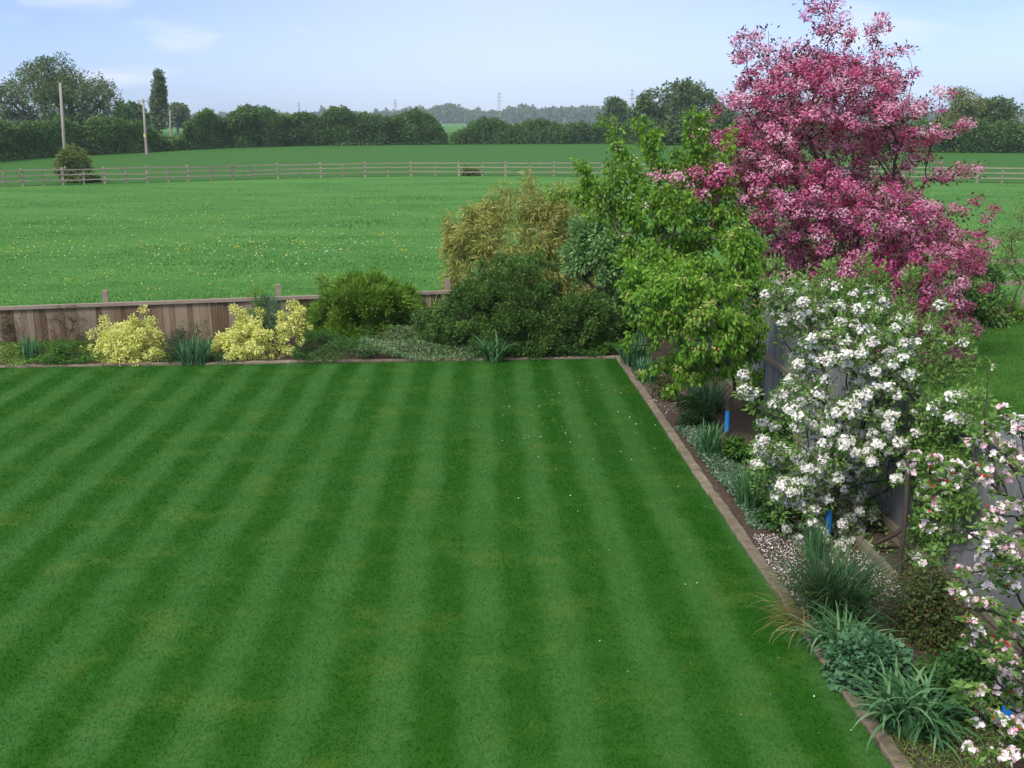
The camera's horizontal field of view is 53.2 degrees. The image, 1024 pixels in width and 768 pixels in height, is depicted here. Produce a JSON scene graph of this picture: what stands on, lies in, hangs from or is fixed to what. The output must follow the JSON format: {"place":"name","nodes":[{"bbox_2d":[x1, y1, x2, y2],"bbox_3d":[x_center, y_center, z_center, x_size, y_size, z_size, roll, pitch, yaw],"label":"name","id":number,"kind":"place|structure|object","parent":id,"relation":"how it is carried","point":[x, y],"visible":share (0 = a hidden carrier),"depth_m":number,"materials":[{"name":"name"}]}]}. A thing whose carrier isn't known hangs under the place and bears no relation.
{"place":"outdoors","nodes":[
{"label":"outdoors","id":0,"kind":"place"},
{"bbox_2d":[356,334,371,355],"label":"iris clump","id":1,"kind":"object","parent":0,"point":[363,342],"visible":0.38,"depth_m":21.01,"materials":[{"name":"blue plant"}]},
{"bbox_2d":[400,292,447,339],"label":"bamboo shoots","id":2,"kind":"object","parent":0,"point":[428,306],"visible":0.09,"depth_m":22.53,"materials":[{"name":"green plant"}]},
{"bbox_2d":[0,358,891,767],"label":"lawn","id":3,"kind":"structure","parent":0,"point":[262,750],"depth_m":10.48,"materials":[{"name":"green plant"}]},
{"bbox_2d":[0,355,912,767],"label":"lawn edging","id":4,"kind":"object","parent":3,"relation":"on","point":[884,741],"visible":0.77,"depth_m":13.47,"materials":[{"name":"wood"}]},
{"bbox_2d":[470,329,519,362],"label":"daffodil clump","id":5,"kind":"object","parent":3,"relation":"on","point":[492,352],"visible":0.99,"depth_m":20.44,"materials":[{"name":"green plant"}]},
{"bbox_2d":[472,384,851,730],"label":"petals on lawn","id":6,"kind":"structure","parent":3,"relation":"on","point":[600,503],"depth_m":14.56,"materials":[{"name":"white plant"}]},
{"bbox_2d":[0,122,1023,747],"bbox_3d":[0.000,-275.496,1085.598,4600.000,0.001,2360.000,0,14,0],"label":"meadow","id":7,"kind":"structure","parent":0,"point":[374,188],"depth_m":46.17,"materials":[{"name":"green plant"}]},
{"bbox_2d":[0,182,1023,334],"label":"meadow grass","id":8,"kind":"structure","parent":7,"relation":"on","point":[246,262],"depth_m":37.85,"materials":[{"name":"green plant"}]},
{"bbox_2d":[0,161,1023,186],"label":"post and rail fence","id":9,"kind":"object","parent":7,"relation":"on","point":[187,171],"visible":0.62,"depth_m":81.82,"materials":[{"name":"wood"}]},
{"bbox_2d":[0,101,1023,123],"bbox_3d":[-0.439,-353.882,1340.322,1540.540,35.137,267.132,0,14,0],"label":"distant woodland","id":10,"kind":"object","parent":7,"relation":"on","point":[449,113],"visible":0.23,"depth_m":1362.65,"materials":[{"name":"green plant"}]},
{"bbox_2d":[1,192,1023,300],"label":"dandelions","id":11,"kind":"object","parent":7,"relation":"on","point":[281,240],"visible":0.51,"depth_m":40.23,"materials":[{"name":"plant"}]},
{"bbox_2d":[25,224,1017,297],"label":"dandelion seed heads","id":12,"kind":"object","parent":11,"relation":"attached to","point":[310,249],"visible":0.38,"depth_m":36.97,"materials":[{"name":"white plant"}]},
{"bbox_2d":[668,246,1023,656],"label":"grey board fence","id":13,"kind":"object","parent":7,"relation":"on","point":[776,367],"visible":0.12,"depth_m":11.48,"materials":[{"name":"grey wood"}]},
{"bbox_2d":[718,259,1023,305],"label":"rail fence","id":14,"kind":"object","parent":7,"relation":"on","point":[1007,283],"visible":0.04,"depth_m":26.27,"materials":[{"name":"wood"}]},
{"bbox_2d":[0,132,1023,185],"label":"crop field","id":15,"kind":"structure","parent":0,"point":[449,152],"depth_m":122.05,"materials":[{"name":"green plant"}]},
{"bbox_2d":[0,51,124,149],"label":"spreading tree","id":16,"kind":"object","parent":15,"relation":"on","point":[46,93],"visible":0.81,"depth_m":149.69,"materials":[{"name":"green plant"}]},
{"bbox_2d":[59,83,67,173],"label":"utility pole","id":17,"kind":"object","parent":15,"relation":"on","point":[62,117],"visible":0.67,"depth_m":81.44,"materials":[{"name":"grey wood"}]},
{"bbox_2d":[50,142,95,182],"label":"bush","id":18,"kind":"object","parent":15,"relation":"on","point":[69,154],"visible":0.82,"depth_m":78.04,"materials":[{"name":"green plant"}]},
{"bbox_2d":[0,113,158,160],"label":"hedge","id":19,"kind":"object","parent":15,"relation":"on","point":[40,139],"visible":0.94,"depth_m":138.55,"materials":[{"name":"green plant"}]},
{"bbox_2d":[82,175,101,182],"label":"bramble clump","id":20,"kind":"object","parent":15,"relation":"on","point":[94,177],"visible":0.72,"depth_m":78.98,"materials":[{"name":"green plant"}]},
{"bbox_2d":[112,99,151,125],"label":"hedge tree","id":21,"kind":"object","parent":15,"relation":"on","point":[133,110],"visible":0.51,"depth_m":230.24,"materials":[{"name":"green plant"}]},
{"bbox_2d":[138,99,148,154],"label":"utility pole","id":22,"kind":"object","parent":15,"relation":"on","point":[145,131],"visible":1,"depth_m":142.14,"materials":[{"name":"grey wood"}]},
{"bbox_2d":[147,67,169,137],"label":"poplar","id":23,"kind":"object","parent":15,"relation":"on","point":[158,105],"visible":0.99,"depth_m":206.54,"materials":[{"name":"green plant"}]},
{"bbox_2d":[169,110,171,136],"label":"utility pole","id":24,"kind":"object","parent":15,"relation":"on","point":[170,123],"visible":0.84,"depth_m":242.06,"materials":[{"name":"grey wood"}]},
{"bbox_2d":[154,132,190,151],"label":"hedge","id":25,"kind":"object","parent":15,"relation":"on","point":[172,143],"visible":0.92,"depth_m":160.03,"materials":[{"name":"green plant"}]},
{"bbox_2d":[166,101,191,134],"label":"pale tree","id":26,"kind":"object","parent":15,"relation":"on","point":[180,112],"visible":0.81,"depth_m":289.13,"materials":[{"name":"green plant"}]},
{"bbox_2d":[182,102,448,149],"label":"hedge","id":27,"kind":"object","parent":15,"relation":"on","point":[205,127],"visible":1,"depth_m":190.26,"materials":[{"name":"green plant"}]},
{"bbox_2d":[461,165,480,175],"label":"bramble clump","id":28,"kind":"object","parent":15,"relation":"on","point":[470,170],"visible":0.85,"depth_m":88.79,"materials":[{"name":"green plant"}]},
{"bbox_2d":[449,115,727,144],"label":"hedge","id":29,"kind":"object","parent":15,"relation":"on","point":[526,129],"visible":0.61,"depth_m":205.71,"materials":[{"name":"green plant"}]},
{"bbox_2d":[595,95,629,124],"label":"round tree","id":30,"kind":"object","parent":15,"relation":"on","point":[616,107],"visible":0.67,"depth_m":249.89,"materials":[{"name":"green plant"}]},
{"bbox_2d":[626,76,737,144],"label":"willow tree","id":31,"kind":"object","parent":15,"relation":"on","point":[686,95],"visible":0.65,"depth_m":195.24,"materials":[{"name":"green plant"}]},
{"bbox_2d":[728,117,1023,152],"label":"hedge","id":32,"kind":"object","parent":15,"relation":"on","point":[1008,137],"visible":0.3,"depth_m":150.82,"materials":[{"name":"green plant"}]},
{"bbox_2d":[934,86,989,148],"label":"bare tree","id":33,"kind":"object","parent":15,"relation":"on","point":[962,106],"visible":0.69,"depth_m":162.42,"materials":[{"name":"green plant"}]},
{"bbox_2d":[974,94,1023,138],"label":"rounded tree","id":34,"kind":"object","parent":15,"relation":"on","point":[1002,108],"visible":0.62,"depth_m":172.48,"materials":[{"name":"green plant"}]},
{"bbox_2d":[0,328,1023,767],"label":"flower bed","id":35,"kind":"object","parent":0,"point":[740,422],"visible":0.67,"depth_m":12.00,"materials":[{"name":"soil"}]},
{"bbox_2d":[0,311,21,347],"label":"climbing rose","id":36,"kind":"object","parent":35,"relation":"on","point":[8,327],"visible":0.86,"depth_m":21.58,"materials":[{"name":"green plant"}]},
{"bbox_2d":[0,342,26,366],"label":"ground cover","id":37,"kind":"object","parent":35,"relation":"on","point":[2,351],"visible":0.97,"depth_m":20.45,"materials":[{"name":"green plant"}]},
{"bbox_2d":[18,332,47,359],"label":"iris clump","id":38,"kind":"object","parent":35,"relation":"on","point":[27,348],"visible":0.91,"depth_m":20.61,"materials":[{"name":"green plant"}]},
{"bbox_2d":[0,333,105,364],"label":"leafy clump","id":39,"kind":"object","parent":35,"relation":"on","point":[48,344],"visible":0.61,"depth_m":20.64,"materials":[{"name":"green plant"}]},
{"bbox_2d":[38,339,89,365],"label":"ground cover","id":40,"kind":"object","parent":35,"relation":"on","point":[65,350],"visible":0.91,"depth_m":20.33,"materials":[{"name":"green plant"}]},
{"bbox_2d":[42,300,96,346],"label":"climbing rose","id":41,"kind":"object","parent":35,"relation":"on","point":[70,323],"visible":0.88,"depth_m":21.69,"materials":[{"name":"green plant"}]},
{"bbox_2d":[75,305,169,365],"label":"yellow shrub","id":42,"kind":"object","parent":35,"relation":"on","point":[127,341],"visible":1,"depth_m":20.40,"materials":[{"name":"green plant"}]},
{"bbox_2d":[155,326,199,361],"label":"dark twiggy shrub","id":43,"kind":"object","parent":35,"relation":"on","point":[177,337],"visible":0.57,"depth_m":20.47,"materials":[{"name":"green plant"}]},
{"bbox_2d":[170,334,217,365],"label":"clump","id":44,"kind":"object","parent":35,"relation":"on","point":[189,349],"visible":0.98,"depth_m":20.18,"materials":[{"name":"green plant"}]},
{"bbox_2d":[176,317,211,344],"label":"climbing rose","id":45,"kind":"object","parent":35,"relation":"on","point":[197,327],"visible":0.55,"depth_m":21.69,"materials":[{"name":"green plant"}]},
{"bbox_2d":[162,339,227,362],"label":"ground cover","id":46,"kind":"object","parent":35,"relation":"on","point":[211,355],"visible":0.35,"depth_m":20.39,"materials":[{"name":"green plant"}]},
{"bbox_2d":[214,354,239,364],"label":"ground cover","id":47,"kind":"object","parent":35,"relation":"on","point":[224,360],"visible":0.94,"depth_m":20.33,"materials":[{"name":"green plant"}]},
{"bbox_2d":[245,284,273,345],"bbox_3d":[-5.382,-1.449,21.630,0.677,1.442,0.545,-4,15,-14],"label":"dark conifer","id":48,"kind":"object","parent":35,"relation":"on","point":[254,293],"visible":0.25,"depth_m":21.53,"materials":[{"name":"green plant"}]},
{"bbox_2d":[210,299,313,360],"bbox_3d":[-5.176,-1.092,20.720,1.890,1.236,1.628,10,17,33],"label":"yellow shrub","id":49,"kind":"object","parent":35,"relation":"on","point":[256,345],"visible":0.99,"depth_m":20.66,"materials":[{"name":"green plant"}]},
{"bbox_2d":[250,293,288,346],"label":"blue green shrub","id":50,"kind":"object","parent":35,"relation":"on","point":[265,302],"visible":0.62,"depth_m":21.51,"materials":[{"name":"green plant"}]},
{"bbox_2d":[0,274,641,347],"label":"board fence","id":51,"kind":"object","parent":35,"relation":"on","point":[184,311],"visible":0.28,"depth_m":22.13,"materials":[{"name":"brown wood"}]},
{"bbox_2d":[291,324,376,363],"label":"ground cover","id":52,"kind":"object","parent":35,"relation":"on","point":[337,342],"visible":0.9,"depth_m":20.94,"materials":[{"name":"green plant"}]},
{"bbox_2d":[299,266,432,344],"bbox_3d":[-3.217,-1.851,23.036,3.343,1.671,2.557,-11,18,-36],"label":"juniper","id":53,"kind":"object","parent":35,"relation":"on","point":[363,303],"visible":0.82,"depth_m":22.55,"materials":[{"name":"green plant"}]},
{"bbox_2d":[356,324,482,360],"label":"ground cover","id":54,"kind":"object","parent":35,"relation":"on","point":[379,344],"visible":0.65,"depth_m":21.03,"materials":[{"name":"green plant"}]},
{"bbox_2d":[471,342,537,357],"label":"ground cover","id":55,"kind":"object","parent":35,"relation":"on","point":[526,349],"visible":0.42,"depth_m":20.69,"materials":[{"name":"green plant"}]},
{"bbox_2d":[399,248,629,360],"bbox_3d":[0.106,-1.810,21.637,5.012,2.192,2.910,0,14,0],"label":"evergreen shrub","id":56,"kind":"object","parent":35,"relation":"on","point":[488,294],"visible":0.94,"depth_m":21.04,"materials":[{"name":"green plant"}]},
{"bbox_2d":[436,167,605,319],"bbox_3d":[0.212,-3.248,24.175,4.082,3.752,2.616,0,14,0],"label":"bamboo","id":57,"kind":"object","parent":35,"relation":"on","point":[481,220],"visible":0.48,"depth_m":23.75,"materials":[{"name":"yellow plant"}]},
{"bbox_2d":[528,336,600,358],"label":"ground cover","id":58,"kind":"object","parent":35,"relation":"on","point":[576,351],"visible":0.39,"depth_m":20.80,"materials":[{"name":"green plant"}]},
{"bbox_2d":[555,210,658,340],"bbox_3d":[2.187,-2.292,21.923,2.427,2.875,1.371,-2,15,-9],"label":"choisya shrub","id":59,"kind":"object","parent":35,"relation":"on","point":[599,241],"visible":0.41,"depth_m":21.59,"materials":[{"name":"green plant"}]},
{"bbox_2d":[588,329,632,356],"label":"ground cover","id":60,"kind":"object","parent":35,"relation":"on","point":[609,346],"visible":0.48,"depth_m":20.96,"materials":[{"name":"green plant"}]},
{"bbox_2d":[608,334,654,367],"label":"daffodil clump","id":61,"kind":"object","parent":35,"relation":"on","point":[638,351],"visible":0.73,"depth_m":20.07,"materials":[{"name":"green plant"}]},
{"bbox_2d":[626,355,661,383],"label":"daffodil clump","id":62,"kind":"object","parent":35,"relation":"on","point":[640,365],"visible":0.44,"depth_m":18.78,"materials":[{"name":"green plant"}]},
{"bbox_2d":[545,104,769,378],"bbox_3d":[2.652,-2.494,18.467,3.847,5.003,2.217,5,15,20],"label":"cherry tree","id":63,"kind":"object","parent":35,"relation":"on","point":[681,213],"visible":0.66,"depth_m":18.03,"materials":[{"name":"green plant"}]},
{"bbox_2d":[648,375,684,401],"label":"perennial clump","id":64,"kind":"object","parent":35,"relation":"on","point":[662,382],"visible":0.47,"depth_m":17.66,"materials":[{"name":"green plant"}]},
{"bbox_2d":[614,219,771,439],"bbox_3d":[2.652,-0.737,14.962,2.320,3.344,1.796,0,14,0],"label":"dogwood tree","id":65,"kind":"object","parent":35,"relation":"on","point":[731,338],"visible":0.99,"depth_m":14.63,"materials":[{"name":"green plant"}]},
{"bbox_2d":[673,393,717,428],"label":"perennial clump","id":66,"kind":"object","parent":35,"relation":"on","point":[695,414],"visible":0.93,"depth_m":16.11,"materials":[{"name":"green plant"}]},
{"bbox_2d":[672,371,732,414],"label":"daffodil clump","id":67,"kind":"object","parent":35,"relation":"on","point":[712,398],"visible":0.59,"depth_m":16.83,"materials":[{"name":"green plant"}]},
{"bbox_2d":[689,418,736,461],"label":"daffodil clump","id":68,"kind":"object","parent":35,"relation":"on","point":[709,441],"visible":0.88,"depth_m":14.47,"materials":[{"name":"green plant"}]},
{"bbox_2d":[674,424,772,530],"bbox_3d":[2.978,1.119,14.037,0.652,0.234,4.246,-1,15,-4],"label":"ground cover","id":69,"kind":"object","parent":35,"relation":"on","point":[717,459],"visible":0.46,"depth_m":14.02,"materials":[{"name":"green plant"}]},
{"bbox_2d":[719,435,754,464],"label":"perennial clump","id":70,"kind":"object","parent":35,"relation":"on","point":[736,451],"visible":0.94,"depth_m":14.35,"materials":[{"name":"green plant"}]},
{"bbox_2d":[721,458,774,513],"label":"crocosmia clump","id":71,"kind":"object","parent":35,"relation":"on","point":[744,493],"visible":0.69,"depth_m":12.56,"materials":[{"name":"green plant"}]},
{"bbox_2d":[741,340,765,413],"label":"shrub","id":72,"kind":"object","parent":35,"relation":"on","point":[758,398],"visible":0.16,"depth_m":16.93,"materials":[{"name":"green plant"}]},
{"bbox_2d":[749,461,789,483],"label":"perennial clump","id":73,"kind":"object","parent":35,"relation":"on","point":[784,470],"visible":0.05,"depth_m":13.35,"materials":[{"name":"green plant"}]},
{"bbox_2d":[750,408,796,446],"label":"perennial clump","id":74,"kind":"object","parent":35,"relation":"on","point":[780,434],"visible":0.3,"depth_m":15.28,"materials":[{"name":"green plant"}]},
{"bbox_2d":[737,577,820,647],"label":"faded grass","id":75,"kind":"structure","parent":35,"relation":"on","point":[803,618],"depth_m":9.66,"materials":[{"name":"plant"}]},
{"bbox_2d":[754,501,805,530],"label":"perennial clump","id":76,"kind":"object","parent":35,"relation":"on","point":[764,513],"visible":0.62,"depth_m":12.06,"materials":[{"name":"green plant"}]},
{"bbox_2d":[798,515,837,562],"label":"crocosmia clump","id":77,"kind":"object","parent":35,"relation":"on","point":[815,540],"visible":0.6,"depth_m":11.14,"materials":[{"name":"green plant"}]},
{"bbox_2d":[653,374,1001,761],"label":"fallen petals","id":78,"kind":"object","parent":35,"relation":"on","point":[781,551],"visible":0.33,"depth_m":11.19,"materials":[{"name":"plant"}]},
{"bbox_2d":[749,522,920,650],"bbox_3d":[3.088,1.853,9.744,1.799,0.919,1.871,0,14,0],"label":"sedge clump","id":79,"kind":"object","parent":35,"relation":"on","point":[831,587],"visible":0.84,"depth_m":9.76,"materials":[{"name":"green plant"}]},
{"bbox_2d":[768,599,916,671],"bbox_3d":[3.018,2.214,9.150,1.044,0.517,1.113,-11,18,-37],"label":"daffodil clump","id":80,"kind":"object","parent":35,"relation":"on","point":[827,632],"visible":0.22,"depth_m":9.24,"materials":[{"name":"green plant"}]},
{"bbox_2d":[731,249,997,567],"bbox_3d":[4.164,0.273,11.118,2.339,3.408,3.100,-12,19,-38],"label":"apple tree","id":81,"kind":"object","parent":35,"relation":"on","point":[859,449],"visible":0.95,"depth_m":11.04,"materials":[{"name":"white plant"}]},
{"bbox_2d":[819,623,918,698],"bbox_3d":[3.058,2.342,8.714,0.798,0.586,0.797,0,14,0],"label":"columbine","id":82,"kind":"object","parent":35,"relation":"on","point":[852,651],"visible":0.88,"depth_m":8.58,"materials":[{"name":"green plant"}]},
{"bbox_2d":[843,523,897,581],"bbox_3d":[3.958,1.855,11.373,0.070,0.100,1.379,-1,15,-4],"label":"timber length","id":83,"kind":"object","parent":35,"relation":"on","point":[858,537],"visible":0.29,"depth_m":11.22,"materials":[{"name":"beige wood"}]},
{"bbox_2d":[896,445,910,572],"bbox_3d":[4.146,1.361,10.796,0.081,1.468,0.098,0,14,0],"label":"stake","id":84,"kind":"object","parent":35,"relation":"on","point":[905,517],"visible":0.84,"depth_m":10.78,"materials":[{"name":"brown wood"}]},
{"bbox_2d":[820,653,987,767],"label":"daffodil clump","id":85,"kind":"object","parent":35,"relation":"on","point":[913,706],"visible":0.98,"depth_m":8.00,"materials":[{"name":"green plant"}]},
{"bbox_2d":[867,551,992,655],"bbox_3d":[3.894,1.960,9.407,1.104,0.954,0.812,14,20,42],"label":"berberis","id":86,"kind":"object","parent":35,"relation":"on","point":[920,629],"visible":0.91,"depth_m":9.33,"materials":[{"name":"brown plant"}]},
{"bbox_2d":[885,716,1019,767],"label":"rough grass","id":87,"kind":"structure","parent":35,"relation":"on","point":[976,740],"depth_m":7.79,"materials":[{"name":"green plant"}]},
{"bbox_2d":[902,355,1023,767],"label":"young apple tree","id":88,"kind":"object","parent":35,"relation":"on","point":[1008,716],"visible":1,"depth_m":6.48,"materials":[{"name":"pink plant"}]},
{"bbox_2d":[910,635,1022,731],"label":"dark shrub","id":89,"kind":"object","parent":35,"relation":"on","point":[960,667],"visible":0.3,"depth_m":8.25,"materials":[{"name":"green plant"}]},
{"bbox_2d":[0,0,1023,120],"label":"sky","id":90,"kind":"structure","parent":0,"point":[217,55],"materials":[{"name":"blue"}]},
{"bbox_2d":[809,307,1023,324],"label":"next door bed","id":91,"kind":"object","parent":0,"point":[987,310],"depth_m":25.59,"materials":[{"name":"green soil"}]},
{"bbox_2d":[871,319,1023,433],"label":"next door lawn","id":92,"kind":"structure","parent":0,"point":[995,358],"depth_m":19.86,"materials":[{"name":"green plant"}]},
{"bbox_2d":[643,0,1004,370],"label":"crab apple tree","id":93,"kind":"object","parent":92,"relation":"on","point":[813,193],"visible":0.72,"depth_m":18.43,"materials":[{"name":"pink plant"}]},
{"bbox_2d":[932,254,1012,329],"bbox_3d":[10.894,-2.207,24.138,1.811,1.812,1.758,0,14,0],"label":"laurel bush","id":94,"kind":"object","parent":92,"relation":"on","point":[983,315],"visible":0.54,"depth_m":23.73,"materials":[{"name":"green plant"}]},
{"bbox_2d":[984,193,1023,321],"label":"thin shrub","id":95,"kind":"object","parent":92,"relation":"on","point":[1011,249],"visible":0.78,"depth_m":24.15,"materials":[{"name":"green plant"}]},
{"bbox_2d":[1000,415,1023,448],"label":"storage box","id":96,"kind":"object","parent":92,"relation":"on","point":[1006,437],"depth_m":11.12,"materials":[{"name":"grey plastic"}]},
{"bbox_2d":[1001,298,1023,323],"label":"perennial clump","id":97,"kind":"object","parent":92,"relation":"on","point":[1016,313],"visible":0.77,"depth_m":24.61,"materials":[{"name":"green plant"}]}
]}

